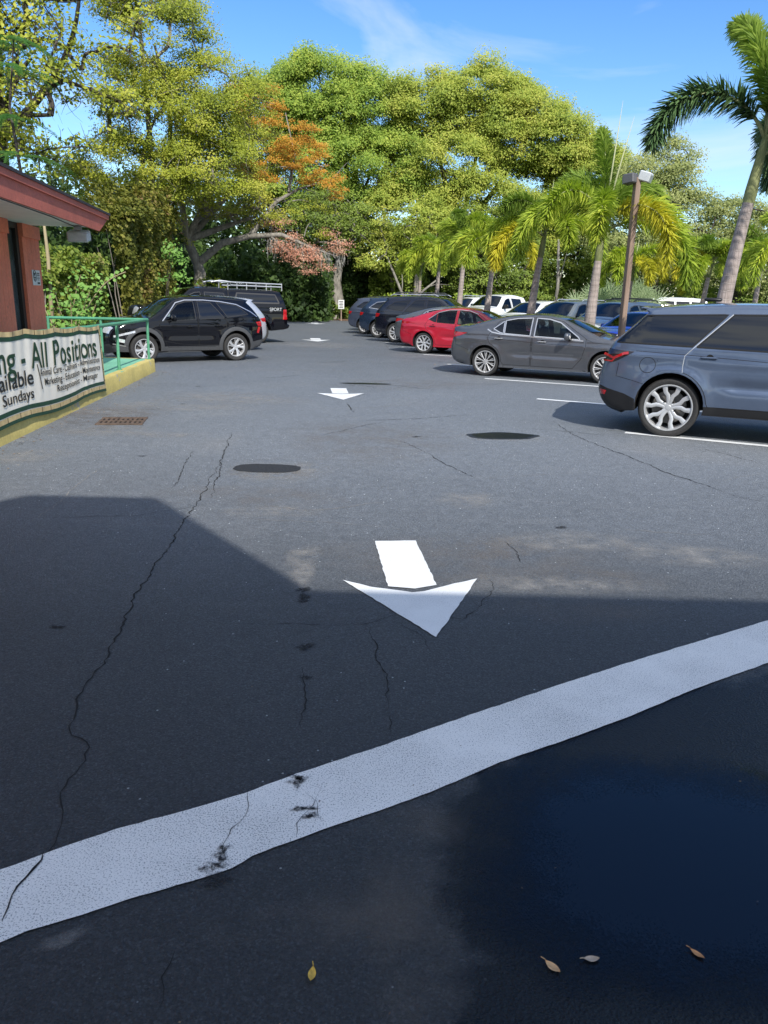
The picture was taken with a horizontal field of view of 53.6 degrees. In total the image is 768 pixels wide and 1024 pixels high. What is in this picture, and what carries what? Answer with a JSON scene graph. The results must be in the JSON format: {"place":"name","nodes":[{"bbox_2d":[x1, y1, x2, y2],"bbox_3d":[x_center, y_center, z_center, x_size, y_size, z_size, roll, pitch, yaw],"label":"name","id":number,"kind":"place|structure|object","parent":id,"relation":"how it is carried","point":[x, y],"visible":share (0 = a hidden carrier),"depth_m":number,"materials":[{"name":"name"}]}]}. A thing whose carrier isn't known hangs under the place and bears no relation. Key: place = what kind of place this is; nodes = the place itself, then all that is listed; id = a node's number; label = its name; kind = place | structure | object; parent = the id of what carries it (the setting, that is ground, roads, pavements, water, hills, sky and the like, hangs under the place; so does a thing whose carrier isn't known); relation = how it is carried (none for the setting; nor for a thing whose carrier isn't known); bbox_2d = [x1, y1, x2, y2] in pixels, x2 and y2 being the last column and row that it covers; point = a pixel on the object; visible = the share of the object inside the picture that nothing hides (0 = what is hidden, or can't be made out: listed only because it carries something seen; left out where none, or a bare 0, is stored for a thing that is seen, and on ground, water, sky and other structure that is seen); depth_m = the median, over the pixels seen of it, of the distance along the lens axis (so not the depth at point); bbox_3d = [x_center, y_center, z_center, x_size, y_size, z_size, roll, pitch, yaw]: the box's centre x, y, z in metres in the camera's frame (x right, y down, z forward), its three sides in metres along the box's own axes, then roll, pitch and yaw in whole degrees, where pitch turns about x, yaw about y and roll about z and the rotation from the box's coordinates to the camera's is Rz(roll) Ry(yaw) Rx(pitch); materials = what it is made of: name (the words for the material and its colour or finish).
{"place":"outdoors","nodes":[
{"label":"outdoors","id":0,"kind":"place"},
{"bbox_2d":[0,162,110,331],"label":"red building","id":1,"kind":"structure","parent":0,"point":[27,201],"depth_m":11.96,"materials":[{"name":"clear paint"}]},
{"bbox_2d":[7,228,21,330],"bbox_3d":[-6.074,-3.752,12.411,0.018,1.880,0.700,-1,16,-8],"label":"window","id":2,"kind":"structure","parent":1,"relation":"in","point":[9,235],"depth_m":12.50,"materials":[{"name":"black glass"}]},
{"bbox_2d":[8,221,27,328],"bbox_3d":[-6.028,-3.764,12.401,0.068,1.850,0.715,-1,16,-8],"label":"window frame","id":3,"kind":"structure","parent":1,"relation":"in","point":[13,225],"depth_m":12.61,"materials":[{"name":"black wood"}]},
{"bbox_2d":[32,270,40,284],"bbox_3d":[-6.062,-4.088,13.261,0.017,0.255,0.440,-1,16,-8],"label":"wall sign","id":4,"kind":"object","parent":1,"relation":"attached to","point":[36,277],"visible":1,"depth_m":13.25,"materials":[{"name":"white metal"}]},
{"bbox_2d":[66,226,90,242],"bbox_3d":[-5.168,-4.705,12.868,0.340,0.275,0.294,-1,16,-8],"label":"flood light","id":5,"kind":"object","parent":1,"relation":"attached to","point":[77,234],"visible":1,"depth_m":12.77,"materials":[{"name":"grey metal"}]},
{"bbox_2d":[345,383,385,383],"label":"puddle","id":6,"kind":"object","parent":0,"point":[365,383],"visible":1,"depth_m":16.15,"materials":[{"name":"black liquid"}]},
{"bbox_2d":[361,296,395,297],"bbox_3d":[0.778,-10.377,39.789,4.833,1.796,2.386,9,18,25],"label":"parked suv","id":7,"kind":"object","parent":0,"point":[378,296],"visible":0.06,"depth_m":39.46,"materials":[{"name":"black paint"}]},
{"bbox_2d":[0,320,767,1023],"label":"asphalt lot","id":8,"kind":"structure","parent":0,"point":[172,640],"depth_m":4.13,"materials":[{"name":"grey asphalt"}]},
{"bbox_2d":[0,34,75,225],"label":"feathery sapling","id":9,"kind":"object","parent":8,"relation":"on","point":[12,66],"visible":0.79,"depth_m":27.12,"materials":[{"name":"green plant"}]},
{"bbox_2d":[43,226,54,327],"bbox_3d":[-9.139,-6.115,20.777,0.170,3.601,0.120,1,16,0],"label":"post","id":10,"kind":"object","parent":8,"relation":"on","point":[48,262],"visible":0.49,"depth_m":20.57,"materials":[{"name":"beige wood"}]},
{"bbox_2d":[39,243,111,327],"bbox_3d":[-9.940,-6.426,22.915,2.432,3.109,8.770,0,16,-4],"label":"vine hedge","id":11,"kind":"object","parent":8,"relation":"on","point":[63,266],"visible":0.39,"depth_m":21.76,"materials":[{"name":"green plant"}]},
{"bbox_2d":[0,357,154,446],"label":"curb","id":12,"kind":"structure","parent":8,"relation":"on","point":[132,370],"depth_m":13.68,"materials":[{"name":"yellow concrete"}]},
{"bbox_2d":[42,316,149,369],"bbox_3d":[-5.073,-2.573,12.383,2.528,1.033,12.619,-4,17,-17],"label":"railing","id":13,"kind":"object","parent":12,"relation":"on","point":[123,321],"visible":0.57,"depth_m":17.24,"materials":[{"name":"green metal"}]},
{"bbox_2d":[0,325,106,430],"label":"banner","id":14,"kind":"object","parent":13,"relation":"attached to","point":[48,371],"visible":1,"depth_m":10.41,"materials":[{"name":"white fabric"}]},
{"bbox_2d":[0,0,176,185],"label":"broadleaf tree","id":15,"kind":"object","parent":8,"relation":"on","point":[36,100],"visible":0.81,"depth_m":30.84,"materials":[{"name":"green plant"}]},
{"bbox_2d":[95,417,147,424],"bbox_3d":[-3.746,-1.306,10.878,0.663,0.013,0.628,-1,16,-8],"label":"storm drain","id":16,"kind":"object","parent":8,"relation":"on","point":[122,420],"visible":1,"depth_m":10.84,"materials":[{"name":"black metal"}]},
{"bbox_2d":[40,0,281,216],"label":"broadleaf tree","id":17,"kind":"object","parent":8,"relation":"on","point":[182,177],"visible":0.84,"depth_m":35.78,"materials":[{"name":"green plant"}]},
{"bbox_2d":[153,238,197,296],"bbox_3d":[-9.464,-9.839,33.127,2.584,4.003,2.065,1,16,0],"label":"shrub","id":18,"kind":"object","parent":8,"relation":"on","point":[170,258],"visible":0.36,"depth_m":32.95,"materials":[{"name":"green plant"}]},
{"bbox_2d":[96,295,262,360],"bbox_3d":[-5.587,-5.018,20.650,4.464,1.716,2.396,-10,19,-34],"label":"parked suv","id":19,"kind":"object","parent":8,"relation":"on","point":[230,328],"visible":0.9,"depth_m":20.11,"materials":[{"name":"black paint"}]},
{"bbox_2d":[156,356,221,357],"bbox_3d":[-5.988,-4.368,21.445,4.603,0.001,0.150,-7,18,-28],"label":"stall line","id":20,"kind":"object","parent":8,"relation":"on","point":[199,356],"visible":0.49,"depth_m":21.92,"materials":[{"name":"paint"}]},
{"bbox_2d":[118,295,266,352],"bbox_3d":[-6.156,-6.019,24.148,4.741,1.696,2.398,-9,19,-32],"label":"parked suv","id":21,"kind":"object","parent":8,"relation":"on","point":[259,313],"visible":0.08,"depth_m":24.40,"materials":[{"name":"silver metal"}]},
{"bbox_2d":[127,280,288,341],"bbox_3d":[-6.481,-7.424,28.081,5.720,2.226,2.463,-7,18,-26],"label":"pickup truck","id":22,"kind":"object","parent":8,"relation":"on","point":[270,305],"visible":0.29,"depth_m":28.01,"materials":[{"name":"black paint"}]},
{"bbox_2d":[131,83,355,285],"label":"broadleaf tree","id":23,"kind":"object","parent":8,"relation":"on","point":[193,232],"visible":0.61,"depth_m":43.07,"materials":[{"name":"orange plant"}]},
{"bbox_2d":[233,464,300,471],"bbox_3d":[-1.255,-0.473,8.171,0.720,0.001,0.406,1,16,0],"label":"tar patch","id":24,"kind":"object","parent":8,"relation":"on","point":[266,468],"visible":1,"depth_m":8.17,"materials":[{"name":"black asphalt"}]},
{"bbox_2d":[308,961,315,980],"bbox_3d":[-0.199,1.274,2.108,0.022,0.011,0.059,2,16,4],"label":"fallen leaf","id":25,"kind":"object","parent":8,"relation":"on","point":[312,973],"visible":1,"depth_m":2.11,"materials":[{"name":"yellow plant"}]},
{"bbox_2d":[302,338,324,340],"bbox_3d":[-2.796,-7.049,31.094,1.120,0.001,2.203,5,16,12],"label":"painted arrow","id":26,"kind":"object","parent":8,"relation":"on","point":[315,339],"visible":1,"depth_m":31.17,"materials":[{"name":"paint"}]},
{"bbox_2d":[319,388,362,399],"bbox_3d":[-0.841,-2.257,14.454,0.844,0.001,1.661,5,16,13],"label":"painted arrow","id":27,"kind":"object","parent":8,"relation":"on","point":[341,393],"visible":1,"depth_m":14.34,"materials":[{"name":"paint"}]},
{"bbox_2d":[338,300,343,320],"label":"lot sign","id":28,"kind":"object","parent":8,"relation":"on","point":[341,304],"visible":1,"depth_m":53.61,"materials":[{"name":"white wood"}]},
{"bbox_2d":[348,297,376,333],"bbox_3d":[0.686,-9.417,36.528,4.833,1.736,2.393,9,18,25],"label":"parked suv","id":29,"kind":"object","parent":8,"relation":"on","point":[355,310],"visible":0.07,"depth_m":36.52,"materials":[{"name":"blue paint"}]},
{"bbox_2d":[359,297,387,337],"bbox_3d":[1.412,-8.599,33.645,5.018,1.776,2.458,9,18,25],"label":"parked suv","id":30,"kind":"object","parent":8,"relation":"on","point":[369,309],"visible":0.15,"depth_m":33.61,"materials":[{"name":"blue paint"}]},
{"bbox_2d":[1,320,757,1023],"bbox_3d":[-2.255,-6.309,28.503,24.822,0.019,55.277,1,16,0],"label":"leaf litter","id":31,"kind":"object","parent":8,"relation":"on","point":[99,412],"visible":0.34,"depth_m":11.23,"materials":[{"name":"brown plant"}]},
{"bbox_2d":[0,620,767,941],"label":"painted line","id":32,"kind":"object","parent":8,"relation":"on","point":[111,867],"visible":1,"depth_m":2.88,"materials":[{"name":"paint"}]},
{"bbox_2d":[387,256,404,295],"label":"leaning tree","id":33,"kind":"object","parent":8,"relation":"on","point":[397,281],"visible":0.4,"depth_m":53.00,"materials":[{"name":"grey plant"}]},
{"bbox_2d":[344,540,476,636],"bbox_3d":[0.181,0.449,5.054,0.845,0.001,1.676,-6,18,-25],"label":"painted arrow","id":34,"kind":"object","parent":8,"relation":"on","point":[405,565],"visible":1,"depth_m":4.87,"materials":[{"name":"paint"}]},
{"bbox_2d":[375,292,465,342],"bbox_3d":[2.187,-7.760,30.435,5.110,1.959,2.451,9,18,25],"label":"parked suv","id":35,"kind":"object","parent":8,"relation":"on","point":[390,309],"visible":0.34,"depth_m":30.18,"materials":[{"name":"black paint"}]},
{"bbox_2d":[394,306,482,346],"bbox_3d":[2.808,-6.856,28.175,4.868,1.487,2.363,9,18,25],"label":"parked sedan","id":36,"kind":"object","parent":8,"relation":"on","point":[398,323],"visible":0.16,"depth_m":27.98,"materials":[{"name":"grey paint"}]},
{"bbox_2d":[400,307,530,352],"bbox_3d":[2.947,-5.954,25.021,4.868,1.490,2.362,9,18,25],"label":"parked sedan","id":37,"kind":"object","parent":8,"relation":"on","point":[428,332],"visible":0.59,"depth_m":24.80,"materials":[{"name":"red paint"}]},
{"bbox_2d":[453,289,481,300],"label":"shrub","id":38,"kind":"object","parent":8,"relation":"on","point":[466,293],"visible":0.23,"depth_m":52.11,"materials":[{"name":"green plant"}]},
{"bbox_2d":[456,295,484,306],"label":"parked suv","id":39,"kind":"object","parent":8,"relation":"on","point":[467,301],"visible":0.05,"depth_m":41.65,"materials":[{"name":"white paint"}]},
{"bbox_2d":[468,294,524,314],"bbox_3d":[6.003,-10.014,38.579,5.720,1.991,2.463,-13,21,-40],"label":"pickup truck","id":40,"kind":"object","parent":8,"relation":"on","point":[502,304],"visible":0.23,"depth_m":37.52,"materials":[{"name":"white paint"}]},
{"bbox_2d":[466,432,538,438],"bbox_3d":[1.635,-1.047,10.413,1.019,0.001,0.565,1,16,0],"label":"tar patch","id":41,"kind":"object","parent":8,"relation":"on","point":[497,435],"visible":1,"depth_m":10.39,"materials":[{"name":"black asphalt"}]},
{"bbox_2d":[450,364,581,372],"bbox_3d":[4.005,-3.781,20.181,5.000,0.001,0.149,9,18,25],"label":"stall line","id":42,"kind":"object","parent":8,"relation":"on","point":[518,368],"visible":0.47,"depth_m":20.21,"materials":[{"name":"paint"}]},
{"bbox_2d":[500,301,555,316],"bbox_3d":[6.912,-8.769,34.751,5.064,1.736,2.393,-13,21,-40],"label":"parked car","id":43,"kind":"object","parent":8,"relation":"on","point":[520,309],"visible":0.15,"depth_m":34.05,"materials":[{"name":"white paint"}]},
{"bbox_2d":[514,288,554,300],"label":"shrub","id":44,"kind":"object","parent":8,"relation":"on","point":[545,296],"visible":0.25,"depth_m":51.49,"materials":[{"name":"green plant"}]},
{"bbox_2d":[451,313,619,382],"bbox_3d":[4.073,-4.006,18.300,4.868,1.480,2.364,9,18,25],"label":"parked sedan","id":45,"kind":"object","parent":8,"relation":"on","point":[493,346],"visible":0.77,"depth_m":17.77,"materials":[{"name":"grey paint"}]},
{"bbox_2d":[484,378,598,386],"bbox_3d":[4.586,-2.761,16.652,5.005,0.001,0.150,9,18,25],"label":"stall line","id":46,"kind":"object","parent":8,"relation":"on","point":[540,382],"visible":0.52,"depth_m":17.13,"materials":[{"name":"paint"}]},
{"bbox_2d":[535,299,605,333],"bbox_3d":[7.583,-7.863,31.461,5.018,1.829,2.436,-13,21,-40],"label":"parked suv","id":47,"kind":"object","parent":8,"relation":"on","point":[575,308],"visible":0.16,"depth_m":30.66,"materials":[{"name":"blue metal"}]},
{"bbox_2d":[565,281,617,301],"bbox_3d":[11.004,-10.660,39.188,3.506,2.738,3.022,1,16,0],"label":"palmetto","id":48,"kind":"object","parent":8,"relation":"on","point":[586,295],"visible":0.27,"depth_m":39.26,"materials":[{"name":"green plant"}]},
{"bbox_2d":[560,298,661,334],"bbox_3d":[8.724,-7.059,28.572,5.064,1.917,2.453,-13,21,-40],"label":"parked suv","id":49,"kind":"object","parent":8,"relation":"on","point":[607,311],"visible":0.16,"depth_m":27.89,"materials":[{"name":"blue metal"}]},
{"bbox_2d":[538,398,701,411],"bbox_3d":[5.124,-1.784,13.271,5.004,0.001,0.150,9,18,25],"label":"stall line","id":50,"kind":"object","parent":8,"relation":"on","point":[575,401],"visible":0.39,"depth_m":14.04,"materials":[{"name":"paint"}]},
{"bbox_2d":[474,757,767,1006],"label":"puddle","id":51,"kind":"object","parent":8,"relation":"on","point":[660,871],"visible":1,"depth_m":2.51,"materials":[{"name":"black liquid"}]},
{"bbox_2d":[541,956,559,971],"bbox_3d":[0.471,1.278,2.147,0.025,0.011,0.065,-12,21,-40],"label":"fallen leaf","id":52,"kind":"object","parent":51,"relation":"on","point":[552,966],"visible":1,"depth_m":2.15,"materials":[{"name":"brown plant"}]},
{"bbox_2d":[580,955,599,961],"bbox_3d":[0.587,1.274,2.171,0.059,0.011,0.022,0,16,-3],"label":"fallen leaf","id":53,"kind":"object","parent":51,"relation":"on","point":[592,958],"visible":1,"depth_m":2.17,"materials":[{"name":"grey plant"}]},
{"bbox_2d":[686,945,704,958],"bbox_3d":[0.901,1.273,2.200,0.019,0.011,0.056,-12,21,-40],"label":"fallen leaf","id":54,"kind":"object","parent":51,"relation":"on","point":[697,953],"visible":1,"depth_m":2.20,"materials":[{"name":"brown plant"}]},
{"bbox_2d":[582,276,664,303],"bbox_3d":[12.359,-10.823,39.389,4.211,3.001,4.244,1,16,0],"label":"palmetto","id":55,"kind":"object","parent":8,"relation":"on","point":[618,291],"visible":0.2,"depth_m":38.65,"materials":[{"name":"green plant"}]},
{"bbox_2d":[599,310,648,335],"bbox_3d":[8.194,-5.586,24.064,4.833,1.536,2.414,-13,21,-40],"label":"parked car","id":56,"kind":"object","parent":8,"relation":"on","point":[612,324],"visible":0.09,"depth_m":23.47,"materials":[{"name":"blue paint"}]},
{"bbox_2d":[599,239,671,300],"bbox_3d":[11.563,-10.456,35.808,3.255,4.605,3.317,-11,20,-36],"label":"palm tree","id":57,"kind":"object","parent":8,"relation":"on","point":[645,262],"visible":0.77,"depth_m":34.97,"materials":[{"name":"palm leaf"},{"name":"bark"}]},
{"bbox_2d":[612,278,672,305],"bbox_3d":[13.107,-10.877,39.596,3.578,3.024,4.252,1,16,0],"label":"palmetto","id":58,"kind":"object","parent":8,"relation":"on","point":[659,301],"visible":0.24,"depth_m":38.93,"materials":[{"name":"green plant"}]},
{"bbox_2d":[574,130,740,296],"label":"broadleaf tree","id":59,"kind":"object","parent":8,"relation":"on","point":[670,173],"visible":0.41,"depth_m":49.22,"materials":[{"name":"green plant"}]},
{"bbox_2d":[649,297,706,305],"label":"white van","id":60,"kind":"object","parent":8,"relation":"on","point":[675,300],"visible":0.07,"depth_m":47.37,"materials":[{"name":"paint"}]},
{"bbox_2d":[598,298,767,435],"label":"parked suv","id":61,"kind":"object","parent":8,"relation":"on","point":[674,369],"visible":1,"depth_m":10.30,"materials":[{"name":"blue paint"}]},
{"bbox_2d":[625,432,767,446],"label":"stall line","id":62,"kind":"object","parent":8,"relation":"on","point":[698,439],"visible":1,"depth_m":10.46,"materials":[{"name":"paint"}]},
{"bbox_2d":[669,232,751,303],"bbox_3d":[14.649,-10.125,34.489,3.846,4.827,3.632,1,16,0],"label":"palm tree","id":63,"kind":"object","parent":8,"relation":"on","point":[711,249],"visible":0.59,"depth_m":33.65,"materials":[{"name":"green plant"}]},
{"bbox_2d":[692,191,767,302],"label":"broadleaf tree","id":64,"kind":"object","parent":8,"relation":"on","point":[757,211],"visible":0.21,"depth_m":50.95,"materials":[{"name":"green plant"}]},
{"bbox_2d":[732,295,765,302],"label":"shrub","id":65,"kind":"object","parent":8,"relation":"on","point":[746,299],"visible":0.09,"depth_m":47.56,"materials":[{"name":"green plant"}]},
{"bbox_2d":[735,211,767,289],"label":"palm tree","id":66,"kind":"object","parent":8,"relation":"on","point":[760,254],"visible":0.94,"depth_m":29.18,"materials":[{"name":"green plant"}]},
{"bbox_2d":[1,0,767,292],"label":"sky","id":67,"kind":"structure","parent":0,"point":[613,53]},
{"bbox_2d":[421,280,445,292],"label":"leaning tree","id":68,"kind":"object","parent":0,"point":[428,286],"visible":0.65,"depth_m":52.62,"materials":[{"name":"grey plant"}]},
{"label":"mulch ground","id":69,"kind":"structure","parent":0,"visible":0},
{"bbox_2d":[219,36,443,258],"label":"broadleaf tree","id":70,"kind":"object","parent":69,"relation":"on","point":[336,109],"visible":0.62,"depth_m":53.22,"materials":[{"name":"green plant"}]},
{"bbox_2d":[278,184,401,318],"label":"broadleaf tree","id":71,"kind":"object","parent":69,"relation":"on","point":[348,229],"visible":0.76,"depth_m":52.98,"materials":[{"name":"green plant"}]},
{"bbox_2d":[377,182,394,290],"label":"leaning tree","id":72,"kind":"object","parent":69,"relation":"on","point":[392,281],"visible":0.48,"depth_m":55.77,"materials":[{"name":"grey plant"}]},
{"bbox_2d":[349,192,475,295],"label":"broadleaf tree","id":73,"kind":"object","parent":69,"relation":"on","point":[374,265],"visible":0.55,"depth_m":52.52,"materials":[{"name":"green plant"}]},
{"bbox_2d":[339,42,584,295],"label":"broadleaf tree","id":74,"kind":"object","parent":69,"relation":"on","point":[489,129],"visible":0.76,"depth_m":53.28,"materials":[{"name":"green plant"}]},
{"bbox_2d":[435,217,565,298],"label":"broadleaf tree","id":75,"kind":"object","parent":69,"relation":"on","point":[513,277],"visible":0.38,"depth_m":53.76,"materials":[{"name":"green plant"}]},
{"bbox_2d":[553,239,566,300],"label":"leaning tree","id":76,"kind":"object","parent":69,"relation":"on","point":[558,277],"visible":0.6,"depth_m":53.36,"materials":[{"name":"grey plant"}]},
{"bbox_2d":[507,97,633,297],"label":"broadleaf tree","id":77,"kind":"object","parent":69,"relation":"on","point":[565,162],"visible":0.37,"depth_m":54.25,"materials":[{"name":"green plant"}]},
{"label":"ground","id":78,"kind":"structure","parent":0,"visible":0},
{"bbox_2d":[42,260,128,327],"bbox_3d":[-8.189,-5.259,19.901,3.200,2.568,1.390,1,16,0],"label":"broadleaf plant","id":79,"kind":"object","parent":78,"relation":"on","point":[78,302],"visible":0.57,"depth_m":19.79,"materials":[{"name":"green plant"}]},
{"bbox_2d":[71,178,178,317],"bbox_3d":[-11.033,-11.372,33.819,2.974,6.638,12.979,-1,16,-8],"label":"vine curtain","id":80,"kind":"object","parent":78,"relation":"on","point":[140,220],"visible":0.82,"depth_m":30.00,"materials":[{"name":"green plant"}]},
{"bbox_2d":[25,136,767,321],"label":"dark undergrowth","id":81,"kind":"object","parent":78,"relation":"on","point":[306,298],"visible":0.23,"depth_m":51.23,"materials":[{"name":"green plant"}]},
{"bbox_2d":[192,275,226,287],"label":"shrub","id":82,"kind":"object","parent":81,"relation":"on","point":[199,281],"visible":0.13,"depth_m":42.34,"materials":[{"name":"green plant"}]},
{"bbox_2d":[317,253,767,318],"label":"leafy undergrowth","id":83,"kind":"object","parent":78,"relation":"on","point":[566,287],"visible":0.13,"depth_m":55.40,"materials":[{"name":"green plant"}]},
{"bbox_2d":[712,223,767,302],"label":"palm tree","id":84,"kind":"object","parent":78,"relation":"on","point":[753,234],"visible":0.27,"depth_m":39.62,"materials":[{"name":"green plant"}]},
{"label":"planting strip ground","id":85,"kind":"structure","parent":0,"visible":0},
{"bbox_2d":[394,248,446,295],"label":"palm tree","id":86,"kind":"object","parent":85,"relation":"on","point":[402,262],"visible":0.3,"depth_m":45.03,"materials":[{"name":"green plant"}]},
{"bbox_2d":[406,231,479,294],"bbox_3d":[2.860,-12.362,40.513,3.802,5.308,3.990,-4,17,-18],"label":"palm tree","id":87,"kind":"object","parent":85,"relation":"on","point":[421,244],"visible":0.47,"depth_m":39.86,"materials":[{"name":"green plant"}]},
{"bbox_2d":[424,206,503,304],"bbox_3d":[3.859,-11.200,35.665,4.041,5.779,3.741,1,16,0],"label":"palm tree","id":88,"kind":"object","parent":85,"relation":"on","point":[457,217],"visible":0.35,"depth_m":35.23,"materials":[{"name":"green plant"}]},
{"bbox_2d":[442,210,538,310],"bbox_3d":[4.394,-9.556,30.933,3.634,5.238,3.809,-9,19,-31],"label":"palm tree","id":89,"kind":"object","parent":85,"relation":"on","point":[478,222],"visible":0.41,"depth_m":30.24,"materials":[{"name":"green plant"}]},
{"bbox_2d":[480,183,610,325],"bbox_3d":[5.564,-8.193,25.584,4.177,5.604,3.548,-10,19,-34],"label":"palm tree","id":90,"kind":"object","parent":85,"relation":"on","point":[507,208],"visible":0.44,"depth_m":24.92,"materials":[{"name":"green plant"}]},
{"bbox_2d":[506,103,702,325],"bbox_3d":[6.091,-7.396,20.646,4.717,6.800,4.744,-14,22,-43],"label":"palm tree","id":91,"kind":"object","parent":85,"relation":"on","point":[603,200],"visible":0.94,"depth_m":20.12,"materials":[{"name":"green plant"}]},
{"bbox_2d":[618,170,653,335],"bbox_3d":[6.418,-6.271,19.987,0.795,5.012,0.410,1,16,0],"label":"lamp post","id":92,"kind":"object","parent":85,"relation":"on","point":[635,180],"visible":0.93,"depth_m":19.70,"materials":[{"name":"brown wood"}]},
{"bbox_2d":[637,10,767,302],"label":"palm tree","id":93,"kind":"object","parent":85,"relation":"on","point":[747,32],"visible":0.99,"depth_m":13.87,"materials":[{"name":"green plant"}]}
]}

